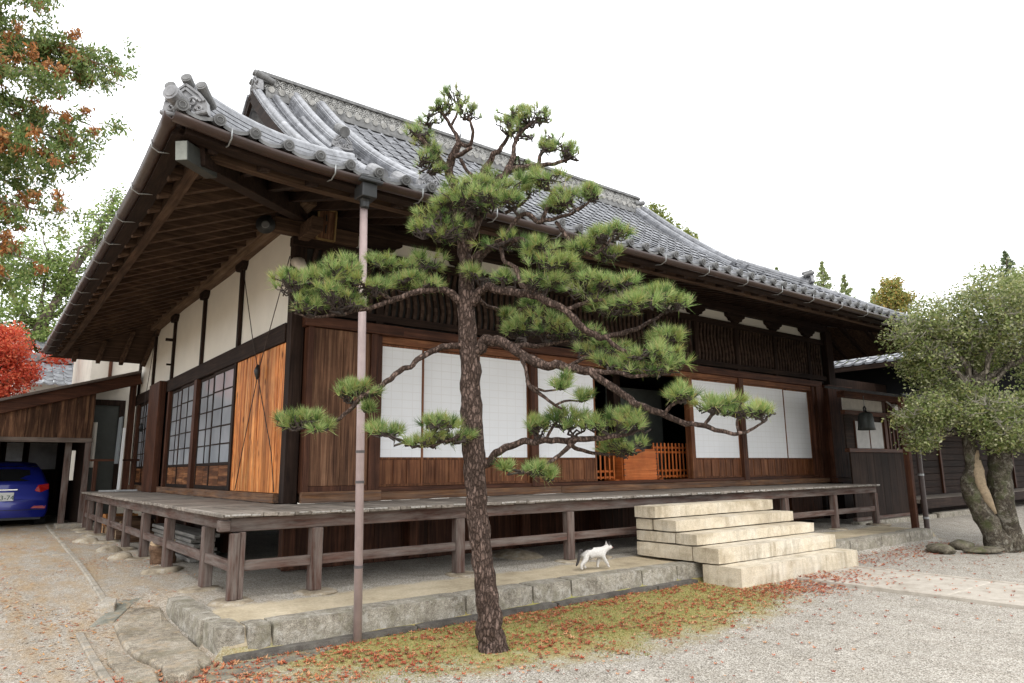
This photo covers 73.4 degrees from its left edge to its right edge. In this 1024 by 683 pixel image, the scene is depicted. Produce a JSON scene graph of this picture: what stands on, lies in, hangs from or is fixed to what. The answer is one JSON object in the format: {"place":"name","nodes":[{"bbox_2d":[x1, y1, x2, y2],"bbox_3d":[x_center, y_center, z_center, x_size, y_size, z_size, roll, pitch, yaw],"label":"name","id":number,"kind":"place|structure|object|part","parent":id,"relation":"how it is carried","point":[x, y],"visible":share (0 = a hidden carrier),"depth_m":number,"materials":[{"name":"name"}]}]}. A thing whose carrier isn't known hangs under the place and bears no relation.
{"place":"outdoors","nodes":[
{"label":"outdoors","id":0,"kind":"place"},
{"bbox_2d":[23,216,110,222],"bbox_3d":[-15.182,-3.871,20.030,9.279,1.017,0.022,-1,-11,0],"label":"power cable","id":1,"kind":"object","parent":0,"point":[70,220],"visible":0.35,"depth_m":19.95,"materials":[{"name":"black metal"}]},
{"bbox_2d":[0,493,1023,682],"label":"ground","id":2,"kind":"structure","parent":0,"point":[987,646],"depth_m":6.44,"materials":[{"name":"beige gravel"}]},
{"bbox_2d":[0,461,49,523],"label":"car","id":3,"kind":"object","parent":2,"relation":"on","point":[24,490],"visible":1,"depth_m":16.92,"materials":[{"name":"blue paint"}]},
{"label":"rear window","id":4,"kind":"part","parent":3,"relation":"part of","materials":[{"name":"black glass"}]},
{"bbox_2d":[0,320,74,397],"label":"maple tree","id":5,"kind":"object","parent":2,"relation":"on","point":[12,372],"visible":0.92,"depth_m":19.75,"materials":[{"name":"red plant"}]},
{"bbox_2d":[20,327,64,382],"bbox_3d":[-17.462,2.876,26.277,2.866,7.053,1.910,5,-12,-28],"label":"orange maple","id":6,"kind":"object","parent":2,"relation":"on","point":[39,348],"visible":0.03,"depth_m":26.16,"materials":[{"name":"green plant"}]},
{"bbox_2d":[15,339,73,394],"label":"outbuilding","id":7,"kind":"structure","parent":2,"relation":"on","point":[58,376],"depth_m":23.56,"materials":[{"name":"tile"}]},
{"bbox_2d":[51,553,67,555],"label":"paving slab","id":8,"kind":"structure","parent":2,"relation":"on","point":[55,554],"depth_m":10.77,"materials":[{"name":"stone"}]},
{"bbox_2d":[0,181,127,395],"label":"green tree","id":9,"kind":"object","parent":2,"relation":"on","point":[66,283],"visible":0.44,"depth_m":26.32,"materials":[{"name":"green plant"}]},
{"bbox_2d":[0,370,141,528],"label":"garage shed","id":10,"kind":"structure","parent":2,"relation":"on","point":[51,433],"depth_m":16.63,"materials":[{"name":"brown wood"}]},
{"bbox_2d":[0,442,2,460],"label":"window","id":11,"kind":"structure","parent":10,"relation":"in","point":[1,443],"depth_m":20.55,"materials":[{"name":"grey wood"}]},
{"bbox_2d":[3,442,25,461],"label":"window","id":12,"kind":"structure","parent":10,"relation":"in","point":[13,451],"depth_m":20.75,"materials":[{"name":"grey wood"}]},
{"bbox_2d":[26,442,59,470],"bbox_3d":[-14.460,3.531,21.168,0.810,0.900,0.060,7,-13,-37],"label":"window","id":13,"kind":"structure","parent":10,"relation":"in","point":[45,454],"depth_m":21.19,"materials":[{"name":"grey glass"}]},
{"bbox_2d":[0,0,143,307],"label":"maple tree","id":14,"kind":"object","parent":2,"relation":"on","point":[41,51],"visible":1,"depth_m":13.11,"materials":[{"name":"green plant"}]},
{"bbox_2d":[45,525,105,601],"bbox_3d":[-7.682,3.624,11.794,0.065,0.223,12.407,7,-13,-35],"label":"edging strip","id":15,"kind":"object","parent":2,"relation":"on","point":[99,592],"visible":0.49,"depth_m":9.07,"materials":[{"name":"stone"}]},
{"bbox_2d":[70,527,93,530],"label":"base stone","id":16,"kind":"object","parent":2,"relation":"on","point":[76,529],"visible":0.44,"depth_m":15.31,"materials":[{"name":"beige stone"}]},
{"bbox_2d":[75,530,93,532],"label":"base stone","id":17,"kind":"object","parent":2,"relation":"on","point":[80,531],"visible":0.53,"depth_m":14.81,"materials":[{"name":"beige stone"}]},
{"bbox_2d":[72,536,98,543],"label":"garden stone","id":18,"kind":"object","parent":2,"relation":"on","point":[87,540],"visible":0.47,"depth_m":12.51,"materials":[{"name":"beige stone"}]},
{"bbox_2d":[80,533,105,536],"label":"base stone","id":19,"kind":"object","parent":2,"relation":"on","point":[92,534],"visible":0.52,"depth_m":13.81,"materials":[{"name":"beige stone"}]},
{"bbox_2d":[75,632,114,682],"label":"edging strip","id":20,"kind":"object","parent":2,"relation":"on","point":[100,670],"visible":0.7,"depth_m":5.35,"materials":[{"name":"stone"}]},
{"bbox_2d":[95,597,116,613],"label":"paving slab","id":21,"kind":"structure","parent":2,"relation":"on","point":[107,604],"depth_m":6.80,"materials":[{"name":"stone"}]},
{"bbox_2d":[93,539,118,543],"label":"base stone","id":22,"kind":"object","parent":2,"relation":"on","point":[104,541],"visible":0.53,"depth_m":12.48,"materials":[{"name":"beige stone"}]},
{"bbox_2d":[72,359,141,521],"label":"plaster storehouse","id":23,"kind":"structure","parent":2,"relation":"on","point":[111,407],"depth_m":18.45,"materials":[{"name":"white paint"}]},
{"bbox_2d":[87,405,119,521],"bbox_3d":[-10.898,3.218,18.188,0.640,3.050,0.048,7,-13,-37],"label":"door","id":24,"kind":"structure","parent":23,"relation":"in","point":[107,416],"depth_m":18.29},
{"bbox_2d":[95,544,122,552],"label":"garden stone","id":25,"kind":"object","parent":2,"relation":"on","point":[111,548],"visible":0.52,"depth_m":11.01,"materials":[{"name":"beige stone"}]},
{"bbox_2d":[89,597,143,627],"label":"paving slab","id":26,"kind":"structure","parent":2,"relation":"on","point":[115,615],"depth_m":6.74,"materials":[{"name":"beige stone"}]},
{"bbox_2d":[115,530,121,539],"bbox_3d":[-7.314,3.719,13.241,0.580,0.209,0.212,6,-12,-32],"label":"firewood log","id":27,"kind":"object","parent":2,"relation":"on","point":[118,534],"visible":0.23,"depth_m":13.04,"materials":[{"name":"brown wood"}]},
{"bbox_2d":[101,513,137,532],"bbox_3d":[-8.389,3.884,14.692,0.600,0.390,0.450,7,-13,-37],"label":"wooden crate","id":28,"kind":"object","parent":2,"relation":"on","point":[117,514],"visible":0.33,"depth_m":14.54,"materials":[{"name":"brown wood"}]},
{"bbox_2d":[107,551,132,559],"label":"garden stone","id":29,"kind":"object","parent":2,"relation":"on","point":[121,555],"visible":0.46,"depth_m":10.00,"materials":[{"name":"beige stone"}]},
{"bbox_2d":[115,515,140,522],"bbox_3d":[-7.849,3.656,13.959,0.585,0.224,0.238,7,-13,-37],"label":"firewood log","id":30,"kind":"object","parent":2,"relation":"on","point":[135,517],"visible":0.16,"depth_m":13.95,"materials":[{"name":"brown wood"}]},
{"bbox_2d":[120,546,136,550],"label":"base stone","id":31,"kind":"object","parent":2,"relation":"on","point":[129,548],"visible":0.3,"depth_m":11.27,"materials":[{"name":"beige stone"}]},
{"bbox_2d":[106,649,158,682],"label":"paving slab","id":32,"kind":"structure","parent":2,"relation":"on","point":[127,667],"depth_m":5.09,"materials":[{"name":"stone"}]},
{"bbox_2d":[119,519,154,530],"bbox_3d":[-7.081,3.462,12.977,0.583,0.190,0.195,7,-13,-37],"label":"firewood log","id":33,"kind":"object","parent":2,"relation":"on","point":[136,524],"visible":0.39,"depth_m":12.92,"materials":[{"name":"brown wood"}]},
{"bbox_2d":[125,556,149,560],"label":"base stone","id":34,"kind":"object","parent":2,"relation":"on","point":[133,558],"visible":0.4,"depth_m":9.97,"materials":[{"name":"beige stone"}]},
{"bbox_2d":[130,530,153,542],"bbox_3d":[-6.817,3.595,12.606,0.579,0.225,0.230,7,-13,-37],"label":"firewood log","id":35,"kind":"object","parent":2,"relation":"on","point":[133,539],"visible":0.06,"depth_m":12.46,"materials":[{"name":"brown wood"}]},
{"bbox_2d":[140,565,183,574],"bbox_3d":[-4.501,2.984,8.843,0.468,0.150,0.699,0,-11,-6],"label":"base stone","id":36,"kind":"object","parent":2,"relation":"on","point":[160,570],"visible":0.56,"depth_m":8.66,"materials":[{"name":"beige stone"}]},
{"bbox_2d":[114,607,211,671],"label":"paving slab","id":37,"kind":"structure","parent":2,"relation":"on","point":[154,638],"depth_m":5.85,"materials":[{"name":"stone"}]},
{"bbox_2d":[149,540,176,564],"bbox_3d":[-4.894,2.961,9.630,0.364,0.389,0.406,7,-13,-37],"label":"log","id":38,"kind":"object","parent":2,"relation":"on","point":[155,551],"visible":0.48,"depth_m":9.47,"materials":[{"name":"brown wood"}]},
{"bbox_2d":[0,529,351,682],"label":"needle litter","id":39,"kind":"object","parent":2,"relation":"on","point":[20,673],"visible":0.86,"depth_m":6.74,"materials":[{"name":"brown plant"}]},
{"bbox_2d":[161,659,199,682],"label":"paving slab","id":40,"kind":"structure","parent":2,"relation":"on","point":[178,670],"depth_m":4.94,"materials":[{"name":"stone"}]},
{"bbox_2d":[152,523,219,562],"bbox_3d":[-5.159,3.108,10.723,0.360,0.375,2.900,7,-13,-37],"label":"board stack","id":41,"kind":"object","parent":2,"relation":"on","point":[188,535],"visible":0.42,"depth_m":10.01,"materials":[{"name":"grey wood"}]},
{"bbox_2d":[178,585,222,592],"bbox_3d":[-3.349,2.692,7.376,0.454,0.100,0.437,5,-12,-30],"label":"base stone","id":42,"kind":"object","parent":2,"relation":"on","point":[193,589],"visible":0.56,"depth_m":7.29,"materials":[{"name":"beige stone"}]},
{"bbox_2d":[207,596,254,607],"bbox_3d":[-2.704,2.548,6.666,0.433,0.084,0.481,0,-11,-5],"label":"base stone","id":43,"kind":"object","parent":2,"relation":"on","point":[219,602],"visible":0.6,"depth_m":6.54,"materials":[{"name":"beige stone"}]},
{"bbox_2d":[202,647,334,682],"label":"paving slab","id":44,"kind":"structure","parent":2,"relation":"on","point":[288,659],"depth_m":5.20,"materials":[{"name":"grey stone"}]},
{"bbox_2d":[293,587,337,595],"bbox_3d":[-2.048,2.633,7.152,0.475,0.088,0.410,2,-11,-12],"label":"base stone","id":45,"kind":"object","parent":2,"relation":"on","point":[323,591],"visible":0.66,"depth_m":7.06,"materials":[{"name":"beige stone"}]},
{"bbox_2d":[445,571,473,577],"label":"base stone","id":46,"kind":"object","parent":2,"relation":"on","point":[467,574],"visible":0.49,"depth_m":8.11,"materials":[{"name":"beige stone"}]},
{"bbox_2d":[40,69,932,642],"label":"temple hall","id":47,"kind":"structure","parent":2,"relation":"on","point":[184,247],"depth_m":10.64,"materials":[{"name":"wood"}]},
{"bbox_2d":[89,459,138,491],"bbox_3d":[-9.298,3.114,16.025,1.000,0.730,0.200,7,-13,-37],"label":"wooden rack","id":48,"kind":"object","parent":47,"relation":"on","point":[94,475],"visible":0.81,"depth_m":15.91,"materials":[{"name":"brown wood"}]},
{"bbox_2d":[98,417,136,491],"bbox_3d":[-8.906,2.545,15.593,0.697,1.678,0.557,-3,-11,12],"label":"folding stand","id":49,"kind":"object","parent":47,"relation":"on","point":[118,443],"visible":0.98,"depth_m":15.60,"materials":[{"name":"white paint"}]},
{"bbox_2d":[134,403,145,484],"bbox_3d":[-9.073,2.506,16.843,0.035,1.970,0.975,7,-13,-37],"label":"window","id":50,"kind":"structure","parent":47,"relation":"in","point":[140,435],"depth_m":16.96,"materials":[{"name":"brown wood"}]},
{"bbox_2d":[139,402,147,484],"bbox_3d":[-8.523,2.357,16.076,0.035,1.970,1.015,7,-13,-37],"label":"window","id":51,"kind":"structure","parent":47,"relation":"in","point":[146,412],"depth_m":16.40,"materials":[{"name":"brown wood"}]},
{"bbox_2d":[139,329,156,431],"bbox_3d":[-8.673,0.936,16.355,0.099,2.384,0.805,7,-13,-37],"label":"hanging rope","id":52,"kind":"object","parent":47,"relation":"hanging from","point":[141,427],"visible":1,"depth_m":16.39,"materials":[{"name":"black fabric"}]},
{"bbox_2d":[165,388,181,486],"bbox_3d":[-6.863,1.956,14.016,0.035,1.970,1.075,7,-13,-37],"label":"window","id":53,"kind":"structure","parent":47,"relation":"in","point":[176,396],"depth_m":14.13,"materials":[{"name":"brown wood"}]},
{"bbox_2d":[174,382,193,487],"bbox_3d":[-6.252,1.792,13.171,0.035,1.970,1.115,7,-13,-37],"label":"window","id":54,"kind":"structure","parent":47,"relation":"in","point":[182,459],"depth_m":13.23,"materials":[{"name":"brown wood"}]},
{"bbox_2d":[193,375,213,488],"bbox_3d":[-5.420,1.598,12.171,0.035,1.970,1.095,7,-13,-37],"label":"window","id":55,"kind":"structure","parent":47,"relation":"in","point":[206,390],"depth_m":12.26,"materials":[{"name":"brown wood"}]},
{"bbox_2d":[206,365,233,489],"bbox_3d":[-4.768,1.424,11.273,0.035,1.970,1.230,7,-13,-37],"label":"window","id":56,"kind":"structure","parent":47,"relation":"in","point":[223,379],"depth_m":11.29,"materials":[{"name":"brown wood"}]},
{"bbox_2d":[234,256,289,491],"bbox_3d":[-3.645,0.381,9.804,0.089,3.436,2.130,7,-13,-37],"label":"rope","id":57,"kind":"object","parent":47,"relation":"hanging from","point":[257,371],"visible":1,"depth_m":9.74,"materials":[{"name":"black fabric"}]},
{"bbox_2d":[256,215,274,233],"bbox_3d":[-3.192,-1.516,8.840,0.230,0.334,0.306,5,-12,-29],"label":"loudspeaker","id":58,"kind":"object","parent":47,"relation":"attached to","point":[265,224],"visible":1,"depth_m":8.73,"materials":[{"name":"black metal"}]},
{"bbox_2d":[315,211,337,242],"bbox_3d":[-2.522,-1.585,9.338,0.272,0.442,0.088,7,-13,-37],"label":"name plaque","id":59,"kind":"object","parent":47,"relation":"hanging from","point":[328,234],"visible":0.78,"depth_m":9.36,"materials":[{"name":"brown wood"}]},
{"bbox_2d":[459,75,460,136],"bbox_3d":[-1.248,-5.553,16.581,0.048,1.900,0.048,7,-13,-37],"label":"lightning rod","id":60,"kind":"object","parent":47,"relation":"on","point":[460,118],"visible":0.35,"depth_m":16.53,"materials":[{"name":"white metal"}]},
{"bbox_2d":[585,442,617,480],"bbox_3d":[1.602,2.219,12.585,0.740,0.760,0.320,7,-13,-37],"label":"lattice barrier","id":61,"kind":"object","parent":47,"relation":"on","point":[605,471],"visible":0.36,"depth_m":12.63,"materials":[{"name":"orange paint"}]},
{"bbox_2d":[606,449,657,479],"bbox_3d":[2.292,2.376,13.113,0.940,0.630,0.472,7,-13,-37],"label":"offering box","id":62,"kind":"object","parent":47,"relation":"on","point":[641,466],"visible":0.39,"depth_m":12.91,"materials":[{"name":"orange paint"}]},
{"bbox_2d":[651,443,689,478],"bbox_3d":[3.212,2.428,13.804,1.160,0.760,0.320,7,-13,-37],"label":"lattice barrier","id":63,"kind":"object","parent":47,"relation":"on","point":[657,447],"visible":0.7,"depth_m":13.77,"materials":[{"name":"orange paint"}]},
{"bbox_2d":[492,549,542,559],"bbox_3d":[0.057,3.135,9.983,0.720,0.217,1.192,5,-12,-28],"label":"garden stone","id":64,"kind":"object","parent":2,"relation":"on","point":[515,554],"visible":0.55,"depth_m":9.77,"materials":[{"name":"grey stone"}]},
{"bbox_2d":[265,80,778,653],"bbox_3d":[0.032,0.032,5.833,4.093,5.337,1.481,-2,-11,5],"label":"pine tree","id":65,"kind":"object","parent":2,"relation":"on","point":[481,200],"visible":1,"depth_m":5.76,"materials":[{"name":"green plant"}]},
{"bbox_2d":[272,583,810,682],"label":"moss","id":66,"kind":"object","parent":2,"relation":"on","point":[584,612],"visible":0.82,"depth_m":6.29,"materials":[{"name":"plant"}]},
{"bbox_2d":[166,528,932,663],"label":"stone kerb","id":67,"kind":"structure","parent":2,"relation":"on","point":[198,623],"depth_m":6.48,"materials":[{"name":"stone"}]},
{"bbox_2d":[88,540,1022,682],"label":"fallen leaves","id":68,"kind":"object","parent":2,"relation":"on","point":[598,625],"visible":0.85,"depth_m":6.21,"materials":[{"name":"red plant"}]},
{"bbox_2d":[554,558,588,563],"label":"base stone","id":69,"kind":"object","parent":2,"relation":"on","point":[567,561],"visible":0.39,"depth_m":9.22,"materials":[{"name":"beige stone"}]},
{"bbox_2d":[576,542,612,569],"bbox_3d":[1.022,2.664,8.577,0.573,0.320,0.142,6,-12,-31],"label":"cat","id":70,"kind":"object","parent":2,"relation":"on","point":[598,553],"visible":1,"depth_m":8.53},
{"bbox_2d":[588,555,611,559],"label":"garden stone","id":71,"kind":"object","parent":2,"relation":"on","point":[608,556],"visible":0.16,"depth_m":9.47,"materials":[{"name":"beige stone"}]},
{"bbox_2d":[644,202,699,239],"bbox_3d":[5.920,0.220,25.269,2.590,11.376,1.351,1,-11,-10],"label":"leafy tree","id":72,"kind":"object","parent":2,"relation":"on","point":[657,211],"visible":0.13,"depth_m":25.92,"materials":[{"name":"green plant"}]},
{"bbox_2d":[634,499,858,587],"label":"stone steps","id":73,"kind":"structure","parent":2,"relation":"on","point":[744,543],"depth_m":9.45,"materials":[{"name":"stone"}]},
{"bbox_2d":[813,261,848,363],"bbox_3d":[18.047,1.678,38.877,2.994,13.000,2.968,7,-13,-37],"label":"conifer tree","id":74,"kind":"object","parent":2,"relation":"on","point":[823,275],"visible":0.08,"depth_m":39.73,"materials":[{"name":"green plant"}]},
{"bbox_2d":[828,527,847,529],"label":"base stone","id":75,"kind":"object","parent":2,"relation":"on","point":[831,528],"visible":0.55,"depth_m":13.48,"materials":[{"name":"beige stone"}]},
{"bbox_2d":[836,274,868,363],"bbox_3d":[19.448,2.064,38.913,2.598,12.224,2.632,7,-13,-37],"label":"conifer tree","id":76,"kind":"object","parent":2,"relation":"on","point":[847,291],"visible":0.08,"depth_m":39.78,"materials":[{"name":"green plant"}]},
{"bbox_2d":[868,288,880,358],"bbox_3d":[20.192,2.367,37.296,1.336,11.022,1.380,7,-13,-37],"label":"conifer tree","id":77,"kind":"object","parent":2,"relation":"on","point":[873,290],"visible":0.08,"depth_m":38.17,"materials":[{"name":"green plant"}]},
{"bbox_2d":[866,523,891,526],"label":"base stone","id":78,"kind":"object","parent":2,"relation":"on","point":[882,524],"visible":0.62,"depth_m":14.47,"materials":[{"name":"beige stone"}]},
{"bbox_2d":[869,273,920,315],"bbox_3d":[19.884,1.939,34.986,2.748,11.231,2.233,7,-13,-37],"label":"golden tree","id":79,"kind":"object","parent":2,"relation":"on","point":[895,296],"visible":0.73,"depth_m":35.53,"materials":[{"name":"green plant"}]},
{"bbox_2d":[897,394,929,527],"bbox_3d":[8.082,2.469,13.734,0.490,2.883,0.246,7,-13,-37],"label":"entrance post","id":80,"kind":"object","parent":2,"relation":"on","point":[911,492],"visible":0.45,"depth_m":13.57,"materials":[{"name":"brown wood"}]},
{"bbox_2d":[824,315,1023,524],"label":"entrance wing","id":81,"kind":"structure","parent":2,"relation":"on","point":[876,456],"depth_m":17.40,"materials":[{"name":"brown wood"}]},
{"bbox_2d":[858,396,875,430],"bbox_3d":[7.993,1.617,15.555,0.380,0.775,0.380,7,-13,-37],"label":"hanging bell","id":82,"kind":"object","parent":81,"relation":"hanging from","point":[865,420],"visible":1,"depth_m":15.40,"materials":[{"name":"brown metal"}]},
{"bbox_2d":[853,420,884,448],"bbox_3d":[8.461,2.213,16.270,1.385,0.635,0.045,7,-13,-37],"label":"window","id":83,"kind":"structure","parent":81,"relation":"in","point":[874,439],"depth_m":16.25,"materials":[{"name":"white paper"}]},
{"bbox_2d":[886,401,897,409],"bbox_3d":[9.267,1.563,16.713,0.138,0.255,0.321,1,-11,-11],"label":"security light","id":84,"kind":"object","parent":81,"relation":"attached to","point":[894,406],"visible":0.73,"depth_m":16.66,"materials":[{"name":"white paint"}]},
{"bbox_2d":[926,543,956,554],"bbox_3d":[7.204,3.491,11.564,0.423,0.179,0.818,-4,-11,18],"label":"mossy rock","id":85,"kind":"object","parent":2,"relation":"on","point":[941,548],"visible":0.91,"depth_m":11.32,"materials":[{"name":"grey stone"}]},
{"bbox_2d":[874,258,1023,552],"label":"evergreen tree","id":86,"kind":"object","parent":2,"relation":"on","point":[971,349],"visible":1,"depth_m":11.81,"materials":[{"name":"green plant"}]},
{"bbox_2d":[948,539,974,549],"bbox_3d":[7.804,3.550,11.926,0.389,0.214,0.526,-4,-11,17],"label":"mossy rock","id":87,"kind":"object","parent":2,"relation":"on","point":[958,544],"visible":0.57,"depth_m":11.79,"materials":[{"name":"grey stone"}]},
{"bbox_2d":[962,546,1004,553],"bbox_3d":[7.783,3.446,11.338,0.672,0.126,0.451,2,-11,-12],"label":"mossy rock","id":88,"kind":"object","parent":2,"relation":"on","point":[984,549],"visible":0.98,"depth_m":11.21,"materials":[{"name":"grey stone"}]},
{"bbox_2d":[995,249,1023,339],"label":"conifer tree","id":89,"kind":"object","parent":2,"relation":"on","point":[1005,256],"visible":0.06,"depth_m":35.88,"materials":[{"name":"green plant"}]},
{"bbox_2d":[0,0,1023,393],"label":"sky","id":90,"kind":"structure","parent":0,"point":[869,140],"materials":[{"name":"white"}]},
{"bbox_2d":[797,566,1023,608],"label":"path","id":91,"kind":"structure","parent":0,"point":[994,594],"depth_m":8.18,"materials":[{"name":"beige stone"}]}
]}

